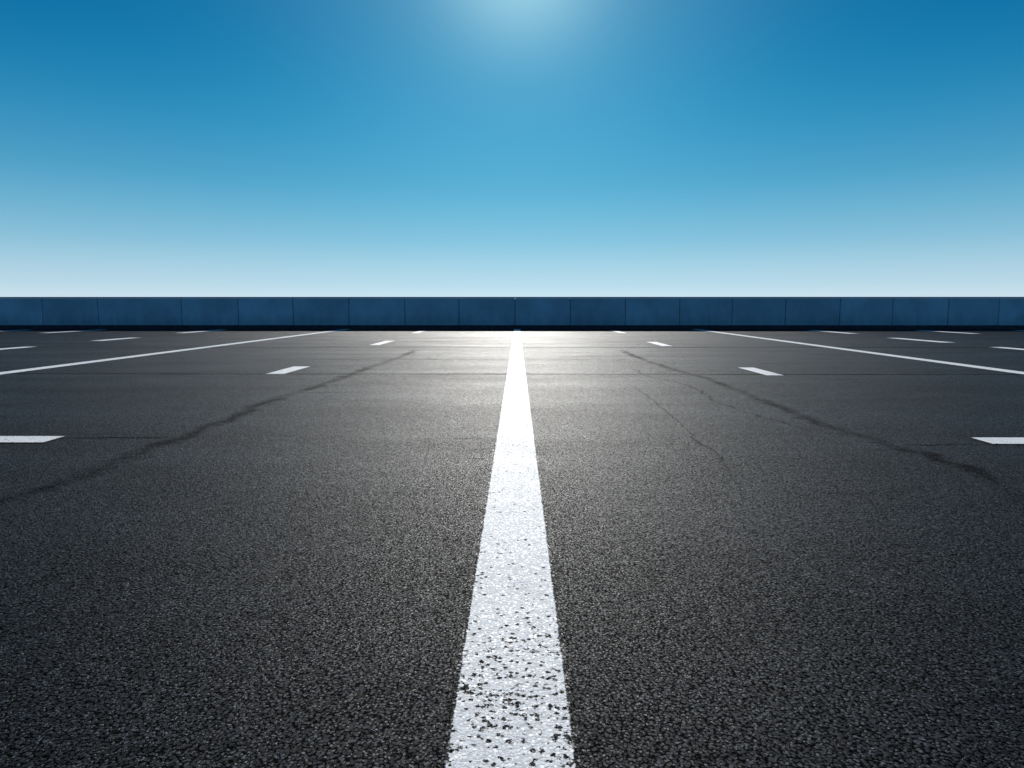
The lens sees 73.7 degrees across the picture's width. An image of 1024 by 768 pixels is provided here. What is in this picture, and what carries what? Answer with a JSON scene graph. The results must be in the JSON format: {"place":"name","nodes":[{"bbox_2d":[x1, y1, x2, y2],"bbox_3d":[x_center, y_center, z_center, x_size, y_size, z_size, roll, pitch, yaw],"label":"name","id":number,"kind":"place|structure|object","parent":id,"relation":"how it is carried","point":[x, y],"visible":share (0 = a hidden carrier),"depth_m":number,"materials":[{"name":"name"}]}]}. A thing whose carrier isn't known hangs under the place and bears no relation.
{"place":"outdoors","nodes":[
{"label":"outdoors","id":0,"kind":"place"},
{"bbox_2d":[0,329,1023,767],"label":"parking lot asphalt","id":1,"kind":"structure","parent":0,"point":[228,555],"depth_m":2.33,"materials":[{"name":"black asphalt"}]},
{"bbox_2d":[0,347,27,349],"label":"painted dash","id":2,"kind":"object","parent":1,"relation":"on","point":[12,348],"visible":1,"depth_m":13.20,"materials":[{"name":"white paint"}]},
{"bbox_2d":[0,436,64,442],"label":"painted dash","id":3,"kind":"object","parent":1,"relation":"on","point":[23,439],"visible":1,"depth_m":4.13,"materials":[{"name":"white paint"}]},
{"bbox_2d":[47,330,93,332],"bbox_3d":[-14.475,-1.753,22.659,0.344,0.001,3.144,0,6,0],"label":"painted dash","id":4,"kind":"object","parent":1,"relation":"on","point":[70,331],"visible":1,"depth_m":22.38,"materials":[{"name":"white paint"}]},
{"bbox_2d":[92,338,130,340],"bbox_3d":[-9.879,-1.121,17.059,0.344,0.001,1.704,0,6,0],"label":"painted dash","id":5,"kind":"object","parent":1,"relation":"on","point":[111,339],"visible":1,"depth_m":16.86,"materials":[{"name":"white paint"}]},
{"bbox_2d":[0,329,347,374],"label":"painted line","id":6,"kind":"object","parent":1,"relation":"on","point":[39,368],"visible":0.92,"depth_m":11.06,"materials":[{"name":"white paint"}]},
{"bbox_2d":[181,330,217,332],"bbox_3d":[-10.235,-1.749,22.627,0.344,0.001,3.144,0,6,0],"label":"painted dash","id":7,"kind":"object","parent":1,"relation":"on","point":[199,331],"visible":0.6,"depth_m":22.38,"materials":[{"name":"white paint"}]},
{"bbox_2d":[266,366,309,373],"bbox_3d":[-2.840,-0.179,8.697,0.240,0.001,1.064,0,6,0],"label":"painted dash","id":8,"kind":"object","parent":1,"relation":"on","point":[288,370],"visible":1,"depth_m":8.62,"materials":[{"name":"white paint"}]},
{"bbox_2d":[371,341,392,344],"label":"painted dash","id":9,"kind":"object","parent":1,"relation":"on","point":[381,343],"visible":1,"depth_m":15.01,"materials":[{"name":"white paint"}]},
{"bbox_2d":[440,329,580,767],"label":"painted line","id":10,"kind":"object","parent":1,"relation":"on","point":[511,705],"visible":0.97,"depth_m":1.68,"materials":[{"name":"white paint"}]},
{"bbox_2d":[0,325,1023,328],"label":"footing","id":11,"kind":"object","parent":1,"relation":"on","point":[511,326],"visible":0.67,"depth_m":24.93,"materials":[{"name":"concrete"}]},
{"bbox_2d":[0,298,1023,324],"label":"panels","id":12,"kind":"object","parent":11,"relation":"on","point":[492,311],"visible":0.92,"depth_m":24.94,"materials":[{"name":"blue paint"}]},
{"bbox_2d":[0,297,1023,297],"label":"coping","id":13,"kind":"object","parent":12,"relation":"on","point":[511,297],"visible":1,"depth_m":24.87,"materials":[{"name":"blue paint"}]},
{"bbox_2d":[42,299,999,324],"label":"joint backing","id":14,"kind":"object","parent":12,"relation":"attached to","point":[570,299],"visible":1,"depth_m":24.93,"materials":[{"name":"concrete"}]},
{"bbox_2d":[649,342,670,345],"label":"painted dash","id":15,"kind":"object","parent":1,"relation":"on","point":[658,343],"visible":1,"depth_m":14.61,"materials":[{"name":"white paint"}]},
{"bbox_2d":[737,367,781,374],"bbox_3d":[3.095,-0.161,8.532,0.224,0.001,1.064,0,6,0],"label":"painted dash","id":16,"kind":"object","parent":1,"relation":"on","point":[759,371],"visible":1,"depth_m":8.49,"materials":[{"name":"white paint"}]},
{"bbox_2d":[809,330,857,333],"bbox_3d":[10.321,-1.686,22.070,0.344,0.001,2.984,0,6,0],"label":"painted dash","id":17,"kind":"object","parent":1,"relation":"on","point":[834,332],"visible":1,"depth_m":21.50,"materials":[{"name":"white paint"}]},
{"bbox_2d":[694,329,1023,373],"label":"painted line","id":18,"kind":"object","parent":1,"relation":"on","point":[980,367],"visible":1,"depth_m":11.06,"materials":[{"name":"white paint"}]},
{"bbox_2d":[893,338,955,342],"bbox_3d":[9.878,-1.069,16.588,0.344,0.001,2.344,0,6,0],"label":"painted dash","id":19,"kind":"object","parent":1,"relation":"on","point":[924,340],"visible":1,"depth_m":16.36,"materials":[{"name":"white paint"}]},
{"bbox_2d":[917,330,978,333],"bbox_3d":[14.001,-1.683,22.042,0.344,0.001,2.984,0,6,0],"label":"painted dash","id":20,"kind":"object","parent":1,"relation":"on","point":[951,332],"visible":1,"depth_m":21.50,"materials":[{"name":"white paint"}]},
{"bbox_2d":[969,437,1023,443],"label":"painted dash","id":21,"kind":"object","parent":1,"relation":"on","point":[1005,440],"visible":1,"depth_m":4.10,"materials":[{"name":"white paint"}]},
{"bbox_2d":[994,347,1023,349],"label":"painted dash","id":22,"kind":"object","parent":1,"relation":"on","point":[1009,348],"visible":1,"depth_m":13.20,"materials":[{"name":"white paint"}]},
{"bbox_2d":[0,0,1023,296],"label":"sky","id":23,"kind":"structure","parent":0,"point":[149,148],"materials":[{"name":"blue"}]}
]}

